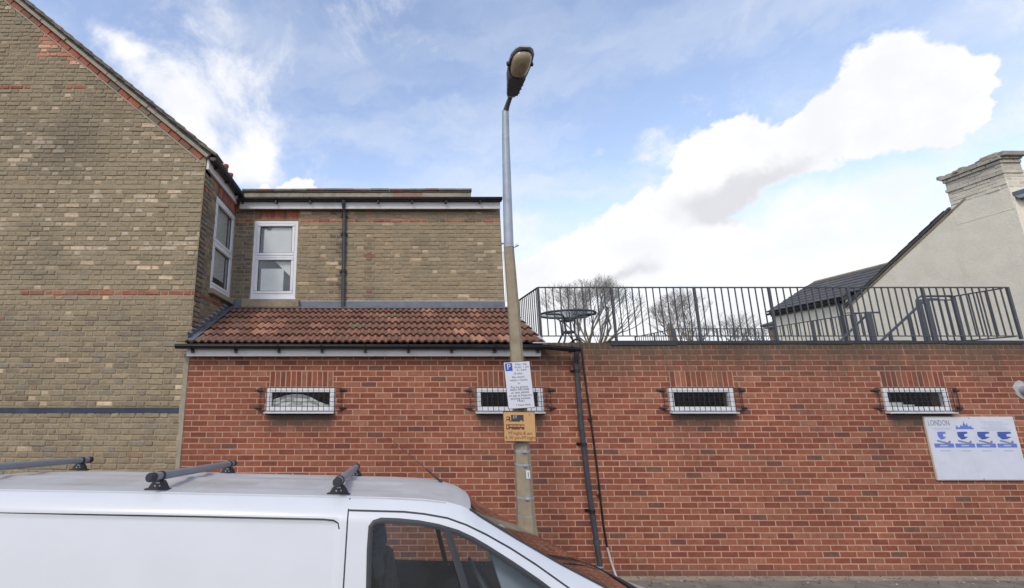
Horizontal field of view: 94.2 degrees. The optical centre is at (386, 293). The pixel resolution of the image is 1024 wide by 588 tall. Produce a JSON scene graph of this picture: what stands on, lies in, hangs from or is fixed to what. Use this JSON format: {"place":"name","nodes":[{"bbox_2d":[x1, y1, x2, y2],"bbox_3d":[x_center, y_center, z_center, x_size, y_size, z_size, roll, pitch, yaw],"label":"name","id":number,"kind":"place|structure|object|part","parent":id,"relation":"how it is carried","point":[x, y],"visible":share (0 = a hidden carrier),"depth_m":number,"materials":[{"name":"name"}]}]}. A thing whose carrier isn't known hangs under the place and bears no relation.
{"place":"outdoors","nodes":[
{"label":"outdoors","id":0,"kind":"place"},
{"bbox_2d":[29,0,1023,342],"label":"sky","id":1,"kind":"structure","parent":0,"point":[654,143],"materials":[{"name":"blue"}]},
{"bbox_2d":[628,581,1023,587],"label":"pavement","id":2,"kind":"structure","parent":0,"point":[836,584],"depth_m":5.71,"materials":[{"name":"grey concrete"}]},
{"bbox_2d":[0,0,504,474],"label":"brick house","id":3,"kind":"structure","parent":2,"relation":"on","point":[141,234],"depth_m":7.09,"materials":[{"name":"brown brick"}]},
{"bbox_2d":[210,196,234,296],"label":"window","id":4,"kind":"structure","parent":3,"relation":"in","point":[220,252],"depth_m":7.97,"materials":[{"name":"white plastic"}]},
{"bbox_2d":[249,221,297,298],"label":"window","id":5,"kind":"structure","parent":3,"relation":"in","point":[275,242],"depth_m":8.41,"materials":[{"name":"white plastic"}]},
{"bbox_2d":[503,251,506,301],"bbox_3d":[2.121,-0.322,8.268,0.026,0.930,0.017,0,-12,0],"label":"white cable","id":6,"kind":"object","parent":3,"relation":"attached to","point":[505,277],"visible":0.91,"depth_m":8.26,"materials":[{"name":"plastic"}]},
{"bbox_2d":[502,46,538,536],"bbox_3d":[1.486,0.324,4.822,0.299,6.065,0.854,1,-12,-3],"label":"street lamp","id":7,"kind":"object","parent":2,"relation":"on","point":[519,63],"visible":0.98,"depth_m":5.11,"materials":[{"name":"metal"}]},
{"bbox_2d":[503,361,534,409],"bbox_3d":[1.405,0.976,4.906,0.285,0.504,0.046,-3,-12,-1],"label":"parking sign","id":8,"kind":"object","parent":7,"relation":"attached to","point":[519,386],"visible":1,"depth_m":4.89,"materials":[{"name":"white metal"}]},
{"bbox_2d":[503,412,535,442],"bbox_3d":[1.385,1.395,4.819,0.335,0.314,0.045,1,-12,0],"label":"loading sign","id":9,"kind":"object","parent":7,"relation":"attached to","point":[519,427],"visible":1,"depth_m":4.80,"materials":[{"name":"yellow metal"}]},
{"bbox_2d":[174,306,1023,575],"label":"brick extension","id":10,"kind":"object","parent":2,"relation":"on","point":[766,458],"visible":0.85,"depth_m":6.30,"materials":[{"name":"red brick"}]},
{"bbox_2d":[254,387,346,413],"bbox_3d":[-1.196,1.525,6.762,1.287,0.700,0.959,0,-12,0],"label":"window","id":11,"kind":"structure","parent":10,"relation":"in","point":[280,400],"depth_m":6.38,"materials":[{"name":"white plastic"}]},
{"bbox_2d":[464,387,556,413],"bbox_3d":[1.710,1.525,6.762,1.276,0.700,0.959,0,-12,0],"label":"window","id":12,"kind":"structure","parent":10,"relation":"in","point":[489,400],"depth_m":6.37,"materials":[{"name":"white plastic"}]},
{"bbox_2d":[541,309,596,342],"bbox_3d":[2.970,0.614,7.532,0.905,0.608,0.905,0,-12,0],"label":"patio table","id":13,"kind":"object","parent":10,"relation":"on","point":[566,319],"visible":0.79,"depth_m":7.46,"materials":[{"name":"grey paint"}]},
{"bbox_2d":[569,339,617,576],"bbox_3d":[2.753,2.163,6.357,0.164,3.090,0.575,5,-13,-24],"label":"hanging cable","id":14,"kind":"object","parent":10,"relation":"hanging from","point":[599,491],"visible":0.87,"depth_m":6.20,"materials":[{"name":"black plastic"}]},
{"bbox_2d":[667,323,674,339],"bbox_3d":[7.200,1.240,11.590,0.100,1.020,0.100,0,-12,0],"label":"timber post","id":15,"kind":"object","parent":10,"relation":"on","point":[669,330],"visible":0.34,"depth_m":11.64,"materials":[{"name":"brown wood"}]},
{"bbox_2d":[634,328,764,340],"bbox_3d":[8.270,1.469,12.308,2.280,0.864,1.960,0,-12,0],"label":"railing","id":16,"kind":"object","parent":10,"relation":"on","point":[763,338],"visible":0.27,"depth_m":11.47,"materials":[{"name":"black metal"}]},
{"bbox_2d":[656,387,747,413],"bbox_3d":[4.379,1.525,6.762,1.244,0.700,0.959,0,-12,0],"label":"window","id":17,"kind":"structure","parent":10,"relation":"in","point":[682,400],"depth_m":6.37,"materials":[{"name":"white plastic"}]},
{"bbox_2d":[519,287,1023,340],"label":"terrace railing","id":18,"kind":"object","parent":10,"relation":"on","point":[857,336],"visible":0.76,"depth_m":6.76,"materials":[{"name":"black metal"}]},
{"bbox_2d":[765,312,874,340],"bbox_3d":[9.410,1.015,10.120,0.100,0.864,2.490,0,-12,0],"label":"terrace railing","id":19,"kind":"object","parent":10,"relation":"on","point":[815,338],"visible":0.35,"depth_m":9.74,"materials":[{"name":"black metal"}]},
{"bbox_2d":[840,311,878,339],"bbox_3d":[9.144,0.982,9.049,1.313,1.293,0.040,0,-12,0],"label":"stair handrail","id":20,"kind":"object","parent":10,"relation":"on","point":[858,323],"visible":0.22,"depth_m":9.11,"materials":[{"name":"grey metal"}]},
{"bbox_2d":[880,298,938,340],"bbox_3d":[8.744,0.710,7.778,1.412,1.310,0.040,0,-12,0],"label":"stair handrail","id":21,"kind":"object","parent":10,"relation":"on","point":[911,322],"visible":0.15,"depth_m":7.80,"materials":[{"name":"grey metal"}]},
{"bbox_2d":[870,387,963,413],"bbox_3d":[7.362,1.525,6.762,1.249,0.700,0.959,0,-12,0],"label":"window","id":22,"kind":"structure","parent":10,"relation":"in","point":[897,400],"depth_m":6.36,"materials":[{"name":"white plastic"}]},
{"bbox_2d":[915,288,1010,340],"bbox_3d":[8.934,0.391,7.144,0.702,0.877,0.670,0,-12,0],"label":"terrace railing","id":23,"kind":"object","parent":10,"relation":"on","point":[925,321],"visible":0.47,"depth_m":7.38,"materials":[{"name":"black metal"}]},
{"bbox_2d":[922,417,1023,479],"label":"notice board","id":24,"kind":"object","parent":10,"relation":"attached to","point":[974,448],"visible":1,"depth_m":6.23,"materials":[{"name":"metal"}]},
{"bbox_2d":[1012,380,1023,398],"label":"security camera","id":25,"kind":"object","parent":10,"relation":"attached to","point":[1018,387],"depth_m":6.41,"materials":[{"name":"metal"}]},
{"bbox_2d":[618,576,1023,580],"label":"wall foot screed","id":26,"kind":"object","parent":2,"relation":"on","point":[813,578],"depth_m":5.86,"materials":[{"name":"concrete"}]},
{"bbox_2d":[619,576,1023,587],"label":"fallen leaves and grit","id":27,"kind":"object","parent":2,"relation":"on","point":[819,580],"visible":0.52,"depth_m":5.80,"materials":[{"name":"brown plant"}]},
{"label":"ground","id":28,"kind":"structure","parent":0,"visible":0},
{"bbox_2d":[537,274,649,342],"bbox_3d":[11.542,3.176,25.777,4.798,9.007,6.187,10,-15,-39],"label":"bare tree","id":29,"kind":"object","parent":28,"relation":"on","point":[601,304],"visible":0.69,"depth_m":25.67,"materials":[{"name":"grey plant"}]},
{"bbox_2d":[648,289,712,340],"bbox_3d":[20.608,4.222,31.842,4.451,9.418,4.291,0,-12,0],"label":"bare tree","id":30,"kind":"object","parent":28,"relation":"on","point":[678,306],"visible":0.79,"depth_m":31.82,"materials":[{"name":"brown plant"}]},
{"bbox_2d":[676,321,714,340],"bbox_3d":[25.113,5.945,36.826,2.745,8.067,4.000,4,-12,-19],"label":"bare tree","id":31,"kind":"object","parent":28,"relation":"on","point":[710,326],"visible":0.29,"depth_m":36.98,"materials":[{"name":"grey plant"}]},
{"bbox_2d":[704,311,759,340],"bbox_3d":[28.395,5.745,37.829,4.518,8.867,3.870,0,-12,0],"label":"bare tree","id":32,"kind":"object","parent":28,"relation":"on","point":[731,325],"visible":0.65,"depth_m":37.74,"materials":[{"name":"grey plant"}]},
{"bbox_2d":[731,322,769,340],"bbox_3d":[31.842,6.491,39.522,3.238,8.093,3.420,0,-12,0],"label":"bare tree","id":33,"kind":"object","parent":28,"relation":"on","point":[744,338],"visible":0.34,"depth_m":39.81,"materials":[{"name":"grey plant"}]},
{"bbox_2d":[762,322,774,339],"bbox_3d":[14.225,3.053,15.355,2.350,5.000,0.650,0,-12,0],"label":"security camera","id":34,"kind":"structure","parent":28,"relation":"on","point":[764,326],"depth_m":15.81,"materials":[{"name":"metal"}]},
{"bbox_2d":[766,151,1023,340],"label":"cream house","id":35,"kind":"structure","parent":28,"relation":"on","point":[972,235],"depth_m":10.08,"materials":[{"name":"paint"}]},
{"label":"road","id":36,"kind":"structure","parent":0,"visible":0},
{"bbox_2d":[0,437,643,587],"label":"parked van","id":37,"kind":"object","parent":36,"relation":"on","point":[227,526],"visible":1,"depth_m":2.75,"materials":[{"name":"white paint"}]},
{"bbox_3d":[0.526,2.543,4.159,1.518,1.569,0.119,0,-12,1],"label":"front door","id":38,"kind":"part","parent":37,"relation":"part of","materials":[{"name":"white paint"}]},
{"bbox_3d":[0.502,2.024,2.459,1.498,1.547,0.177,1,-17,1],"label":"front door","id":39,"kind":"part","parent":37,"relation":"part of","materials":[{"name":"white paint"}]}
]}

